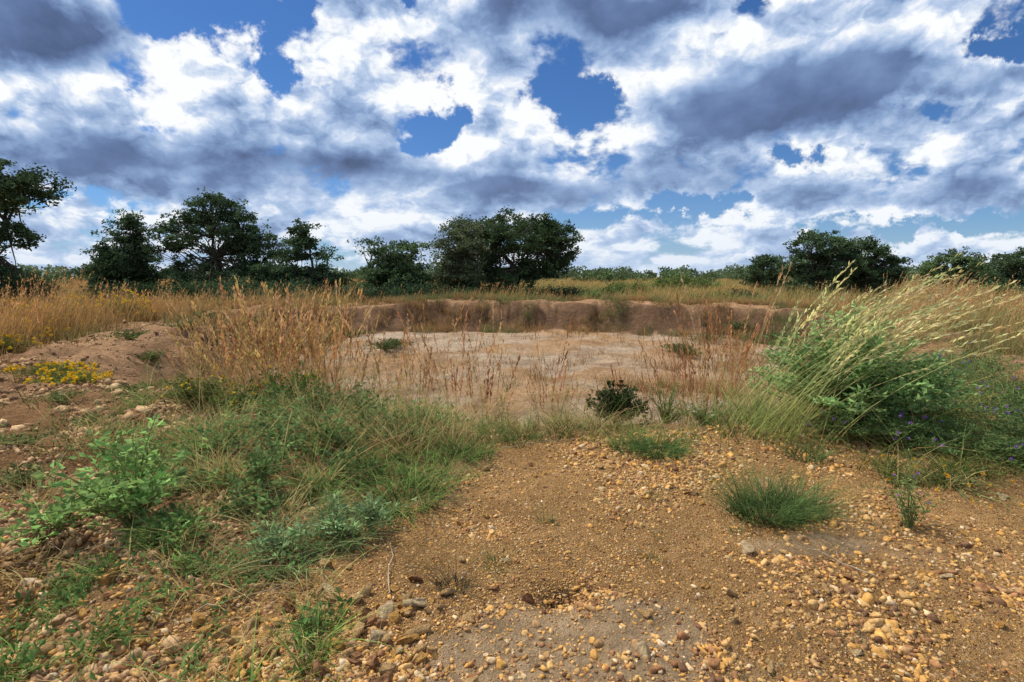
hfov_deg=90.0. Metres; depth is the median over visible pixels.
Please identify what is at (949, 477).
grass tuft
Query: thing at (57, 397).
leafy weed
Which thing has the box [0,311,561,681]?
soil clods
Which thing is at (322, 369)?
tall grass clump
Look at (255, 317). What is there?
leafy weed
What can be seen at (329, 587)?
stone
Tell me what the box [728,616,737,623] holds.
stone
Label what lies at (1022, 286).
bush
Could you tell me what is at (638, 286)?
bush
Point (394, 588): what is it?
stone
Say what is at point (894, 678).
stone
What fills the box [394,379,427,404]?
tall grass clump
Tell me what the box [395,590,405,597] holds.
stone
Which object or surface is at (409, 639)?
stone
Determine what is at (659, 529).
grass tuft
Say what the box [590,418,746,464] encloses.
grass tuft
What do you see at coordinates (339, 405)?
shrub
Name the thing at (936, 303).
tall grass clump
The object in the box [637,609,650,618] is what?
stone
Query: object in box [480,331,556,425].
tall grass clump
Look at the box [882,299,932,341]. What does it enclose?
tall grass clump
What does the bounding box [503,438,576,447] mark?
twig
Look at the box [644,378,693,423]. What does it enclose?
shrub
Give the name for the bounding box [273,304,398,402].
tall grass clump
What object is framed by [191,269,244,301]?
bush
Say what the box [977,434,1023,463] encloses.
flowering bush
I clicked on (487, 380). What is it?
tall grass clump
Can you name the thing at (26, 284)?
bush
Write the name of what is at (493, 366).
tall grass clump
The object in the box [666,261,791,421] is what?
tall grass clump
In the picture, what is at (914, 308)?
tall grass clump
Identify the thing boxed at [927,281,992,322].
tall grass clump
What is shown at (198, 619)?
stone
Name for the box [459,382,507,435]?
tall grass clump
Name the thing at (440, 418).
leafy weed
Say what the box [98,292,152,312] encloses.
flowering bush
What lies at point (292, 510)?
grass tuft
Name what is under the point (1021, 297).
tall grass clump
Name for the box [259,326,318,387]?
tall grass clump
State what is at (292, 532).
leafy weed
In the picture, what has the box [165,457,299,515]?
grass tuft
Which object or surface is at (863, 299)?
bush
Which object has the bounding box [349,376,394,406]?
tall grass clump
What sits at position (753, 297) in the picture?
bush
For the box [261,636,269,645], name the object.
stone
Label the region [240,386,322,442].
leafy weed
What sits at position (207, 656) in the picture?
stone
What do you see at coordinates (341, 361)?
tall grass clump
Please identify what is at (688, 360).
tall grass clump
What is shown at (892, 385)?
flowering bush
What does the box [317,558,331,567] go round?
stone
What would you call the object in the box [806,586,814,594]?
stone
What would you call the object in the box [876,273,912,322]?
tall grass clump
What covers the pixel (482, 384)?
tall grass clump
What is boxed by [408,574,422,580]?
stone
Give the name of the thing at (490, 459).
grass tuft
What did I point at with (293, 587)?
grass tuft
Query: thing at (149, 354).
leafy weed
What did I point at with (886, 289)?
bush
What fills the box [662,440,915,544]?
grass tuft
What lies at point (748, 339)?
tall grass clump
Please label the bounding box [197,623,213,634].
stone
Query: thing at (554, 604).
grass tuft
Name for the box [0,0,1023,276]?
sky
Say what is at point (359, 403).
leafy weed
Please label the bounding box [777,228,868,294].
tree
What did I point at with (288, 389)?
shrub
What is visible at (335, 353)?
tall grass clump
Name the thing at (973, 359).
flowering bush
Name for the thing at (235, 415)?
leafy weed
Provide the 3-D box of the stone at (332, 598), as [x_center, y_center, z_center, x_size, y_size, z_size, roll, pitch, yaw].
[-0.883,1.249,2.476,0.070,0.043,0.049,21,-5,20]
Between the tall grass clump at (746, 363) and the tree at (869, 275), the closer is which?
the tall grass clump at (746, 363)
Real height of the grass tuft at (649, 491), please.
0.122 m
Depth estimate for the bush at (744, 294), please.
28.86 m
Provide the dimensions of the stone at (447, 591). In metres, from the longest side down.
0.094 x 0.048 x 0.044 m
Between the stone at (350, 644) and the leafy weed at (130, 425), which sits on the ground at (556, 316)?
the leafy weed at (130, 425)
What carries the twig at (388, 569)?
on the ground at (556, 316)
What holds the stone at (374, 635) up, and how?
on the ground at (556, 316)
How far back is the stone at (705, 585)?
2.57 m
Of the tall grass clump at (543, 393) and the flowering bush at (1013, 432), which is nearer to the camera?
the flowering bush at (1013, 432)
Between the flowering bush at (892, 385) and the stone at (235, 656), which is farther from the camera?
the flowering bush at (892, 385)
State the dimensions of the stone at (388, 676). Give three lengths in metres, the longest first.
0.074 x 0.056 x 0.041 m
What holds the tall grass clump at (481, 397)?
on the ground at (556, 316)
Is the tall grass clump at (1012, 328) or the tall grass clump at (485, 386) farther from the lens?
the tall grass clump at (1012, 328)
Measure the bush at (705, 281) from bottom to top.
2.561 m
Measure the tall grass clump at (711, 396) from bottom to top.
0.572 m
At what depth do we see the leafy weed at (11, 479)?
3.75 m
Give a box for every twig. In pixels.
[49,539,138,553]
[194,582,288,611]
[388,541,392,592]
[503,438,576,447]
[797,546,874,575]
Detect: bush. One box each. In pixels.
[0,266,66,313]
[0,315,53,344]
[0,333,42,354]
[0,359,97,380]
[3,304,69,337]
[4,298,58,322]
[16,302,82,332]
[22,366,114,385]
[39,294,108,325]
[47,292,108,318]
[78,277,141,300]
[94,289,155,318]
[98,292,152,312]
[108,279,169,300]
[136,278,195,300]
[155,275,217,306]
[189,283,250,304]
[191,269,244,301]
[191,270,273,297]
[212,282,284,303]
[244,275,320,298]
[268,282,315,301]
[289,280,324,299]
[309,281,351,299]
[329,280,379,302]
[350,278,405,302]
[375,286,412,300]
[377,276,448,298]
[437,282,488,296]
[464,277,504,296]
[494,281,535,298]
[523,282,556,299]
[542,284,582,299]
[564,281,589,298]
[577,286,603,299]
[590,283,625,297]
[605,278,639,295]
[628,280,657,292]
[644,276,672,291]
[663,270,703,290]
[683,286,719,302]
[689,275,726,289]
[714,288,749,302]
[715,286,767,300]
[730,290,766,303]
[743,300,966,417]
[758,283,801,297]
[800,290,840,307]
[805,398,924,442]
[824,280,858,295]
[846,292,886,309]
[864,411,968,449]
[871,341,994,426]
[873,282,899,296]
[888,281,921,296]
[896,415,1023,462]
[901,354,1008,396]
[903,339,1023,375]
[938,280,994,295]
[941,355,1023,390]
[950,372,1023,405]
[950,404,1023,446]
[965,291,1006,310]
[965,380,1023,423]
[972,280,1023,300]
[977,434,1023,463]
[979,404,1023,431]
[982,277,1023,301]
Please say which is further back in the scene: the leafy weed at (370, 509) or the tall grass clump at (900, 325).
the tall grass clump at (900, 325)
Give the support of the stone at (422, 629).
on the ground at (556, 316)
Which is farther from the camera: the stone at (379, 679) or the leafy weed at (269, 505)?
the leafy weed at (269, 505)
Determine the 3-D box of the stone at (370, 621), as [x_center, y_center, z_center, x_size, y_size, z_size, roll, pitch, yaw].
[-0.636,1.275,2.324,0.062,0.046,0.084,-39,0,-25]
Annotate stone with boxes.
[35,642,56,657]
[44,574,52,582]
[52,617,64,625]
[97,566,120,585]
[111,639,121,647]
[138,639,147,645]
[147,670,159,681]
[164,640,193,654]
[177,672,199,681]
[183,617,191,622]
[191,641,203,662]
[192,612,206,626]
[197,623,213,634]
[199,595,206,604]
[203,653,216,662]
[212,625,231,638]
[217,657,223,663]
[223,588,238,596]
[226,637,239,644]
[227,660,245,679]
[228,652,243,663]
[241,638,258,660]
[242,620,248,629]
[244,627,256,640]
[246,615,259,633]
[252,665,261,681]
[258,630,270,640]
[259,641,277,657]
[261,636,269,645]
[268,669,278,681]
[270,646,278,659]
[271,621,280,627]
[279,598,294,608]
[282,602,295,612]
[285,631,297,645]
[299,584,305,594]
[303,652,312,661]
[309,604,330,612]
[313,659,325,676]
[315,587,322,594]
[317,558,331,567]
[318,597,328,602]
[318,637,345,654]
[319,631,328,644]
[322,583,335,592]
[323,593,335,602]
[323,663,330,672]
[337,652,352,660]
[338,564,351,569]
[339,602,349,611]
[344,642,369,650]
[346,593,362,604]
[348,658,361,665]
[350,651,361,658]
[352,621,364,637]
[358,582,372,598]
[359,616,366,622]
[362,607,372,615]
[365,652,378,670]
[366,611,376,619]
[366,612,376,626]
[367,629,386,645]
[370,676,383,681]
[373,618,387,627]
[376,600,394,619]
[378,663,394,674]
[381,632,390,644]
[381,671,392,681]
[385,643,390,651]
[388,584,398,591]
[388,610,398,623]
[390,649,396,658]
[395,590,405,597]
[396,633,418,644]
[396,647,403,654]
[398,604,413,615]
[400,591,412,600]
[401,593,417,609]
[402,654,414,662]
[403,598,426,606]
[403,609,411,616]
[404,623,431,635]
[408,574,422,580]
[414,644,427,652]
[415,651,426,663]
[424,606,430,613]
[427,646,436,654]
[436,604,445,608]
[439,588,453,594]
[458,556,464,562]
[463,675,478,681]
[464,612,475,623]
[484,464,491,469]
[488,585,499,590]
[522,594,534,603]
[587,599,596,604]
[632,641,650,661]
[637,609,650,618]
[665,464,677,470]
[683,491,696,495]
[700,582,709,588]
[726,588,737,596]
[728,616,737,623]
[741,541,755,554]
[767,660,775,673]
[783,600,790,605]
[793,631,802,639]
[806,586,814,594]
[821,582,829,594]
[843,575,853,580]
[850,649,863,655]
[889,675,901,681]
[894,666,904,676]
[904,576,917,588]
[907,641,919,648]
[939,573,954,578]
[947,614,957,621]
[970,600,981,605]
[995,621,1004,628]
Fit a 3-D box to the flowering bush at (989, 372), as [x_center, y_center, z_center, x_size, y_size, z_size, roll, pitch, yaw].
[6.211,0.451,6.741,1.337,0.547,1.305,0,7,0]
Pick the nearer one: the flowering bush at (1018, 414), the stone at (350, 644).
the stone at (350, 644)
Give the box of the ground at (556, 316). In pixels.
[0,276,1023,681]
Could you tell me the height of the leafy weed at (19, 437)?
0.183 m
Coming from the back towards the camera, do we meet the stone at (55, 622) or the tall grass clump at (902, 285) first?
the tall grass clump at (902, 285)
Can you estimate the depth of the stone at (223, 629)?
2.25 m
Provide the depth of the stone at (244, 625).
2.30 m
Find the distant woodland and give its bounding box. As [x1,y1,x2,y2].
[3,262,1021,286]
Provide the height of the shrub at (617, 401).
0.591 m
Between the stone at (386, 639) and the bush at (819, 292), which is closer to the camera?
the stone at (386, 639)
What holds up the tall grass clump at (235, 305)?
on the ground at (556, 316)
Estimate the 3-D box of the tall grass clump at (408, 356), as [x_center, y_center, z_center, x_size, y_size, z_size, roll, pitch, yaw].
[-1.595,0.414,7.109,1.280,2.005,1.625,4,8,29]
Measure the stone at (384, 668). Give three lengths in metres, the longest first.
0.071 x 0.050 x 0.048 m
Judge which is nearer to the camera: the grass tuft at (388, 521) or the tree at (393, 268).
the grass tuft at (388, 521)
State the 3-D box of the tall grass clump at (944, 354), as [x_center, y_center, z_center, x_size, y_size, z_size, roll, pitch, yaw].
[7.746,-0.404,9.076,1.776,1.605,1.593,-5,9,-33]
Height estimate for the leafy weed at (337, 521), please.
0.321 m
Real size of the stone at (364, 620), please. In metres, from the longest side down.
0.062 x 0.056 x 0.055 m
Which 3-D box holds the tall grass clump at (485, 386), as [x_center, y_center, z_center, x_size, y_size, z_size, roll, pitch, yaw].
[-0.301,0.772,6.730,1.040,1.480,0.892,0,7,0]
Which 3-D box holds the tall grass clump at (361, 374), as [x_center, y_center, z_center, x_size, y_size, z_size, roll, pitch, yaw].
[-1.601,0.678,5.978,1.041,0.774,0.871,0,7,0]
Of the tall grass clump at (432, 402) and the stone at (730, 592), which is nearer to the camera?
the stone at (730, 592)
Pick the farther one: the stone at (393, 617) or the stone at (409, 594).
the stone at (409, 594)
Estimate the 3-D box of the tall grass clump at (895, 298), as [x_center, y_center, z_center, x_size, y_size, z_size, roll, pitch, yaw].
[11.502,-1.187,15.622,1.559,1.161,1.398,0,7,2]
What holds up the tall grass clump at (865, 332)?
on the ground at (556, 316)
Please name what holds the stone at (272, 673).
on the gravel
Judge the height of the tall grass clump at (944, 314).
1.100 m
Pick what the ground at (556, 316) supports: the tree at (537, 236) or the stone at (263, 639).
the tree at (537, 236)
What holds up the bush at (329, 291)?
on the ground at (556, 316)
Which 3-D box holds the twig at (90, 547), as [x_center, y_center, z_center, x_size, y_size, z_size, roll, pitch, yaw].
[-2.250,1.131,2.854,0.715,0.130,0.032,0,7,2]
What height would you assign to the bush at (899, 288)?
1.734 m
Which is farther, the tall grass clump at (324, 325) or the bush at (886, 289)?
the bush at (886, 289)
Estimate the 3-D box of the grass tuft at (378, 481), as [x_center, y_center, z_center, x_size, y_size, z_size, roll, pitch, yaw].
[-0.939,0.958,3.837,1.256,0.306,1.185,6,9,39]
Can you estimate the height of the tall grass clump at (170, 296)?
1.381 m
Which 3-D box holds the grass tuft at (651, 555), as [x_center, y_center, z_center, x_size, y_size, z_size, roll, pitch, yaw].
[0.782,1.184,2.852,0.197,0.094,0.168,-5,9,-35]
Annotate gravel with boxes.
[0,410,1023,681]
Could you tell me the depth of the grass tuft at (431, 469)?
3.97 m
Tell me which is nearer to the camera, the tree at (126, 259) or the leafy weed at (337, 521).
the leafy weed at (337, 521)
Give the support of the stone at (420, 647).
on the ground at (556, 316)
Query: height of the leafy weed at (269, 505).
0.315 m
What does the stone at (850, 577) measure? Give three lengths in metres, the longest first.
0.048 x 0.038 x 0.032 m
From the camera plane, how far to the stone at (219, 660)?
2.10 m
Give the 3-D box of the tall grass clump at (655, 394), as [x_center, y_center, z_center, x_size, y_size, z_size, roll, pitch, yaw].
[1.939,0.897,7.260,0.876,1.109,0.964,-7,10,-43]
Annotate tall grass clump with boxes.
[116,285,386,412]
[118,287,161,311]
[128,305,260,414]
[133,290,297,401]
[140,276,392,394]
[146,294,312,401]
[149,290,188,309]
[159,318,260,393]
[166,284,398,401]
[169,309,348,415]
[170,288,368,405]
[198,326,402,413]
[215,277,423,405]
[220,293,367,391]
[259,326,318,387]
[272,302,348,378]
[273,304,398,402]
[274,294,374,389]
[283,281,379,402]
[287,342,367,403]
[287,371,340,424]
[303,334,353,387]
[304,311,366,401]
[309,338,368,399]
[319,337,358,391]
[325,323,386,403]
[336,300,436,408]
[339,361,380,396]
[343,333,418,402]
[348,361,403,413]
[348,362,409,417]
[348,364,412,410]
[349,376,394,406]
[364,328,435,406]
[387,387,426,435]
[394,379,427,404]
[396,360,434,403]
[397,305,500,428]
[400,296,472,400]
[401,317,512,418]
[407,306,522,430]
[412,379,475,430]
[425,334,494,418]
[443,360,499,423]
[447,350,512,417]
[451,309,516,428]
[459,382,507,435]
[467,370,541,435]
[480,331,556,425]
[505,315,571,421]
[521,366,566,414]
[522,388,582,423]
[525,357,575,424]
[533,355,582,412]
[534,362,592,432]
[535,331,598,425]
[535,373,593,423]
[592,327,671,425]
[617,373,654,421]
[638,338,750,422]
[640,349,659,419]
[641,370,673,419]
[647,334,712,422]
[649,337,727,422]
[652,316,759,423]
[654,334,748,418]
[655,324,758,424]
[664,347,725,422]
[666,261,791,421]
[673,310,764,395]
[674,382,722,427]
[676,293,754,424]
[679,381,730,419]
[680,332,720,392]
[681,294,812,415]
[684,334,759,413]
[698,322,785,411]
[706,252,1016,425]
[708,262,1022,438]
[710,343,744,404]
[713,325,746,381]
[716,349,770,411]
[719,311,805,408]
[720,269,1004,430]
[726,298,943,447]
[727,325,758,372]
[731,297,1023,438]
[732,358,800,415]
[734,332,778,387]
[758,273,1023,450]
[823,284,866,323]
[855,289,877,318]
[871,301,951,358]
[872,308,927,347]
[875,287,920,318]
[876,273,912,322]
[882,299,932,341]
[883,271,933,316]
[883,272,942,328]
[884,305,917,344]
[888,307,921,346]
[892,292,928,323]
[894,276,957,321]
[894,291,948,329]
[895,294,935,338]
[898,287,977,344]
[899,281,932,323]
[902,274,952,323]
[904,313,938,347]
[908,278,977,330]
[908,281,969,329]
[918,287,973,333]
[920,276,1005,361]
[927,271,988,320]
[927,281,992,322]
[931,282,976,323]
[934,280,976,326]
[935,280,992,331]
[938,286,1003,331]
[946,284,987,322]
[949,284,998,323]
[951,290,994,324]
[954,282,1023,348]
[963,296,995,321]
[965,290,1023,373]
[965,292,1023,352]
[977,283,1022,321]
[994,294,1023,335]
[1005,275,1023,347]
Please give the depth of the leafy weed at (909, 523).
3.21 m
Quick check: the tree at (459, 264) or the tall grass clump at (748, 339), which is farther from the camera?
the tree at (459, 264)
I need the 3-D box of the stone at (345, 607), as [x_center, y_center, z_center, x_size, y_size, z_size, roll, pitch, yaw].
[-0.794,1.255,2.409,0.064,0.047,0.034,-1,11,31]
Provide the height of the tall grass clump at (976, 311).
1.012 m
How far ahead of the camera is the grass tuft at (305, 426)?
4.78 m
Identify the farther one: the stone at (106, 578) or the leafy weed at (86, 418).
the leafy weed at (86, 418)
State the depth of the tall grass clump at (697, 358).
10.26 m
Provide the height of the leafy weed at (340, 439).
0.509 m
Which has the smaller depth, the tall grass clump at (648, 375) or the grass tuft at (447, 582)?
the grass tuft at (447, 582)
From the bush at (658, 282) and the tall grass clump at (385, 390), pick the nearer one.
the tall grass clump at (385, 390)
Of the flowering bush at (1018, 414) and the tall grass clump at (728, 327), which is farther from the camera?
the tall grass clump at (728, 327)
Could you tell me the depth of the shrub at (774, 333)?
17.85 m
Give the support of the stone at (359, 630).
on the gravel
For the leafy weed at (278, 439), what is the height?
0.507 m
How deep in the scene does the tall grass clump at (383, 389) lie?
5.77 m
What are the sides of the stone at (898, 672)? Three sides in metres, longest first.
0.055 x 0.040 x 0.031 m
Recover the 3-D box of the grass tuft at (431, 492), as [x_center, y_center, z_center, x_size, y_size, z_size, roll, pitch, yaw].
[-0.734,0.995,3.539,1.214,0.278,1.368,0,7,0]
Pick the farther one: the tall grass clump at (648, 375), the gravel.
the tall grass clump at (648, 375)
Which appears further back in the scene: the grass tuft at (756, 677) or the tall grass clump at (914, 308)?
the tall grass clump at (914, 308)
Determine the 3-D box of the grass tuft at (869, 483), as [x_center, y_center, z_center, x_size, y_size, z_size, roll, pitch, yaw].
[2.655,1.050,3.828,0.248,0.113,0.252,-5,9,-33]
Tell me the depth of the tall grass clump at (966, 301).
12.33 m
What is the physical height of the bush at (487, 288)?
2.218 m
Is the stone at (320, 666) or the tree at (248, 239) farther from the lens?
the tree at (248, 239)
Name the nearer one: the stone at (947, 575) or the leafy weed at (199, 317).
the stone at (947, 575)
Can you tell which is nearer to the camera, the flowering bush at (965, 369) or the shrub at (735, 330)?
the flowering bush at (965, 369)
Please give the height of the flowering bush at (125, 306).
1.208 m
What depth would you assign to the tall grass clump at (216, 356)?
7.18 m
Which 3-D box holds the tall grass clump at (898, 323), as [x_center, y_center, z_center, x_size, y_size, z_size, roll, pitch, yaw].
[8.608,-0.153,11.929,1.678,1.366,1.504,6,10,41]
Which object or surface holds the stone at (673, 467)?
on the ground at (556, 316)
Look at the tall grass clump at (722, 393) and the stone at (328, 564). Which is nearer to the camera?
the stone at (328, 564)
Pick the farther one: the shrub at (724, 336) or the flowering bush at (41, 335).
the shrub at (724, 336)
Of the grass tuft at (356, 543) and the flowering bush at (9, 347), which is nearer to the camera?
the grass tuft at (356, 543)
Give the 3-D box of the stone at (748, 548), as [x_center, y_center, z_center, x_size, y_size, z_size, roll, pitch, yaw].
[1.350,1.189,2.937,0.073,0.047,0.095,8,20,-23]
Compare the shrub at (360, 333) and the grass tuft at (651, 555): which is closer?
the grass tuft at (651, 555)
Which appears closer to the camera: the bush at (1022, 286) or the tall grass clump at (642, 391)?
the tall grass clump at (642, 391)
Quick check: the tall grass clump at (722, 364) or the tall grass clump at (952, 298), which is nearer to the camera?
the tall grass clump at (722, 364)
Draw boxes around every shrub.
[160,363,233,410]
[200,376,271,416]
[246,357,329,415]
[314,392,355,414]
[335,327,372,336]
[362,338,411,350]
[385,337,416,345]
[490,402,510,429]
[585,380,648,425]
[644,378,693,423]
[659,343,701,350]
[668,345,703,356]
[673,394,734,425]
[688,332,727,340]
[722,327,751,334]
[723,319,753,329]
[754,331,787,339]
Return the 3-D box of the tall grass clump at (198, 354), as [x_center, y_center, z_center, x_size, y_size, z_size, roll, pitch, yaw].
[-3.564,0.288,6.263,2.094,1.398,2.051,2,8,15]
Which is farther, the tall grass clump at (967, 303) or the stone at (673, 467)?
the tall grass clump at (967, 303)
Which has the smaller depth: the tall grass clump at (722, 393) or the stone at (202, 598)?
the stone at (202, 598)
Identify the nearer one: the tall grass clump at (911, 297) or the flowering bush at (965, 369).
the flowering bush at (965, 369)
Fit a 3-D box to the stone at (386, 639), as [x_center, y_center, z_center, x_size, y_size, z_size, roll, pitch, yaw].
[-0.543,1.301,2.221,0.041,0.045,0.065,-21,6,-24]
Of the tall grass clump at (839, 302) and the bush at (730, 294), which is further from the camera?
the bush at (730, 294)
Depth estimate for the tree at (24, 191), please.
23.77 m
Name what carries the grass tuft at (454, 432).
on the ground at (556, 316)
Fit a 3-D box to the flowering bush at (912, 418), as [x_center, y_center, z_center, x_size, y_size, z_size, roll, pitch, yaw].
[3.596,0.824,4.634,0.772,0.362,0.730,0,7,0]
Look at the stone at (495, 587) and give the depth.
2.60 m
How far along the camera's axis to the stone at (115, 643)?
2.16 m
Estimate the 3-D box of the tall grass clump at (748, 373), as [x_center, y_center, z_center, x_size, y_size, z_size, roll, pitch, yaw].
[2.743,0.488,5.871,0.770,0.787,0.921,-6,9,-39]
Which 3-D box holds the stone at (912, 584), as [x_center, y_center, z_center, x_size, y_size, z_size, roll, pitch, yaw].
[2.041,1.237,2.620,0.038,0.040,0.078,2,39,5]
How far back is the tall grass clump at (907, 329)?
4.52 m
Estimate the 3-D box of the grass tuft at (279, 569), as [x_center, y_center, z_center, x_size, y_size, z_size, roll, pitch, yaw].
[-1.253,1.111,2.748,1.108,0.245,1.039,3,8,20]
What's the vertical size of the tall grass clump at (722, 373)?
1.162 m
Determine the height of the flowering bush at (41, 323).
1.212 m
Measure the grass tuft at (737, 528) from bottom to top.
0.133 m
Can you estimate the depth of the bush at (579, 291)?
33.73 m
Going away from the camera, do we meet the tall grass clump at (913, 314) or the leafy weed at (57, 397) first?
the leafy weed at (57, 397)
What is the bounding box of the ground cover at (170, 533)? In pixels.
[0,335,1023,681]
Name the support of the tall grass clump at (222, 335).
on the ground at (556, 316)
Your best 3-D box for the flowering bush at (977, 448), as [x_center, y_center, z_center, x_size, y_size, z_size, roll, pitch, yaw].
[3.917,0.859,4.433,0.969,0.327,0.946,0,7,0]
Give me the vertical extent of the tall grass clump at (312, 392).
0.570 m
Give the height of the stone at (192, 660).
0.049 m
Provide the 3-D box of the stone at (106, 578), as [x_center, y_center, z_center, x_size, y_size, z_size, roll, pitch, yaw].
[-2.023,1.188,2.572,0.086,0.072,0.151,-18,0,-1]
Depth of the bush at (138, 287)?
31.95 m
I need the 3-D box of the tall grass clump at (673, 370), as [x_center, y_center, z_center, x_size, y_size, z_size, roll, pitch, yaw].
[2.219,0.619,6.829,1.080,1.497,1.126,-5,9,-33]
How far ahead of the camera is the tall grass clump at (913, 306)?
13.25 m
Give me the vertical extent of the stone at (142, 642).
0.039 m
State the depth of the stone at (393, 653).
2.14 m
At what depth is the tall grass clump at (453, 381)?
6.48 m
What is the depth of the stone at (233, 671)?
2.05 m
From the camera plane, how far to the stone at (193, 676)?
2.02 m
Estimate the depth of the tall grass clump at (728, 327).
6.85 m
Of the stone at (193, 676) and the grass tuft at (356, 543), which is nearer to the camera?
the stone at (193, 676)
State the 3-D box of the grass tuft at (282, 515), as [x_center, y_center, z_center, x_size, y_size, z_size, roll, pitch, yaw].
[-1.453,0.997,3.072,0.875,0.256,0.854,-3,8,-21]
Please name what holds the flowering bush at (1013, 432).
on the ground at (556, 316)
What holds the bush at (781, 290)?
on the ground at (556, 316)
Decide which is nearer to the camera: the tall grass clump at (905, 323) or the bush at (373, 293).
the tall grass clump at (905, 323)
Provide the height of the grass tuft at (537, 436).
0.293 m
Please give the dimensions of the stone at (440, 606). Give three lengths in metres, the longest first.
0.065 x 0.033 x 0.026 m
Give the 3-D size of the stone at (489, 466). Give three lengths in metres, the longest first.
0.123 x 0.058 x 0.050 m
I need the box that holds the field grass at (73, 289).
[0,264,1023,389]
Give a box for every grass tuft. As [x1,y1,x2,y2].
[0,450,85,503]
[0,524,98,594]
[93,519,308,640]
[130,426,285,476]
[159,383,284,443]
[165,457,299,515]
[166,495,390,609]
[199,468,338,541]
[226,365,400,441]
[238,543,374,622]
[266,483,404,559]
[271,472,362,517]
[281,399,419,463]
[282,486,425,556]
[308,438,471,504]
[309,454,488,531]
[328,389,477,461]
[356,378,543,445]
[367,440,510,497]
[397,424,509,466]
[402,533,453,553]
[408,543,497,595]
[423,427,528,463]
[461,542,537,576]
[473,451,507,465]
[475,407,567,445]
[521,508,555,522]
[533,508,558,525]
[536,587,571,609]
[589,426,681,455]
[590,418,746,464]
[639,481,664,501]
[639,546,666,560]
[642,522,673,540]
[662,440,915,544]
[717,514,756,534]
[725,465,920,536]
[736,663,785,681]
[766,434,851,462]
[822,608,884,649]
[850,471,887,487]
[861,453,1023,507]
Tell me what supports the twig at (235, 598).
on the ground at (556, 316)
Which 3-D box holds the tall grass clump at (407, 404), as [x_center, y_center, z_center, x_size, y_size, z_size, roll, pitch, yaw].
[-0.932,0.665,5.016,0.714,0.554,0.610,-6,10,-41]
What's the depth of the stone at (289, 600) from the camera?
2.43 m
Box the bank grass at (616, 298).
[0,290,1023,430]
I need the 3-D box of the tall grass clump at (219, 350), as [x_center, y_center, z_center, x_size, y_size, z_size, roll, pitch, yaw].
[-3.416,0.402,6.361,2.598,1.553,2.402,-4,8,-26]
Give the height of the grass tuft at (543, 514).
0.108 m
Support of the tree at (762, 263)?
on the ground at (556, 316)
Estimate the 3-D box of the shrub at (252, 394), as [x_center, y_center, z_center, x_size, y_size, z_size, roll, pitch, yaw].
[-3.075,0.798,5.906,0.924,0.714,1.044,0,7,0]
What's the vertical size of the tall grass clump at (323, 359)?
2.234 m
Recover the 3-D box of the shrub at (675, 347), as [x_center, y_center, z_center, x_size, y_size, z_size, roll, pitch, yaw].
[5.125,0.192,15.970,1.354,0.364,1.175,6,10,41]
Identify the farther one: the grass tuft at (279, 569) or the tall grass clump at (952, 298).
the tall grass clump at (952, 298)
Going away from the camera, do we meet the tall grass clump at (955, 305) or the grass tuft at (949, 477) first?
the grass tuft at (949, 477)
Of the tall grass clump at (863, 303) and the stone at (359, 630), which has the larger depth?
the tall grass clump at (863, 303)
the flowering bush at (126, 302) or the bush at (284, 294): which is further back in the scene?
the bush at (284, 294)
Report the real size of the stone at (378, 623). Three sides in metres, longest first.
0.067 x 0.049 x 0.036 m
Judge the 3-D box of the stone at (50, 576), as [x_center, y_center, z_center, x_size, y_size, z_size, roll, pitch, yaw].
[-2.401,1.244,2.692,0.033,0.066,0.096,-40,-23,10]
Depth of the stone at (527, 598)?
2.56 m
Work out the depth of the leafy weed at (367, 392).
5.68 m
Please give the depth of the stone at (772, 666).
2.09 m
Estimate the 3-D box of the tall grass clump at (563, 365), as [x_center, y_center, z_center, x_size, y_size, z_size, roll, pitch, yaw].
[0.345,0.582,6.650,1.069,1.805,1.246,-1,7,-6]
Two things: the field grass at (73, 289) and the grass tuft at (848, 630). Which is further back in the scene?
the field grass at (73, 289)
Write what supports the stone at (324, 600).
on the ground at (556, 316)
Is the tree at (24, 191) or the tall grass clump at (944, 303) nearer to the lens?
the tall grass clump at (944, 303)
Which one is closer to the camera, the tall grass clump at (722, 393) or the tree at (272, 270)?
the tall grass clump at (722, 393)
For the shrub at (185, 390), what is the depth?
5.96 m
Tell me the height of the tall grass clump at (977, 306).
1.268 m
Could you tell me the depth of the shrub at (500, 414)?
6.20 m
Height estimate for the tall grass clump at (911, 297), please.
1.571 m
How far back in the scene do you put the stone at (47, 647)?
2.17 m
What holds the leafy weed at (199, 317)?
on the ground at (556, 316)
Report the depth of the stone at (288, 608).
2.39 m
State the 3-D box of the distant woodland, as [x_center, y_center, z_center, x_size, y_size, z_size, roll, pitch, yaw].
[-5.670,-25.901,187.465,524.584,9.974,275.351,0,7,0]
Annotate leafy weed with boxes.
[0,425,64,446]
[0,460,60,486]
[0,476,114,552]
[3,413,213,530]
[29,387,91,402]
[69,409,118,427]
[92,420,154,435]
[96,435,165,463]
[109,326,150,339]
[113,381,164,391]
[134,348,177,361]
[155,451,244,499]
[156,378,183,386]
[157,318,204,328]
[177,413,264,452]
[179,310,217,319]
[196,397,274,433]
[197,472,300,525]
[215,439,305,489]
[217,412,323,473]
[235,516,320,563]
[240,311,270,322]
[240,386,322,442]
[252,385,309,411]
[282,378,353,419]
[291,404,374,456]
[301,441,386,490]
[303,489,362,539]
[324,381,401,428]
[340,387,403,415]
[346,491,416,532]
[352,405,423,446]
[394,397,472,434]
[879,448,944,528]
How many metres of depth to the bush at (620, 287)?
39.64 m
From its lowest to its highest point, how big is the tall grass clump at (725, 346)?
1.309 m
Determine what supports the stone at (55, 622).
on the ground at (556, 316)
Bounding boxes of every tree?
[0,158,76,297]
[67,208,173,291]
[140,186,287,289]
[247,217,352,292]
[341,235,441,293]
[422,213,495,292]
[459,205,585,289]
[733,253,792,290]
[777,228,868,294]
[839,235,915,297]
[915,245,995,289]
[967,246,1023,291]
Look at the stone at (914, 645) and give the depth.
2.22 m

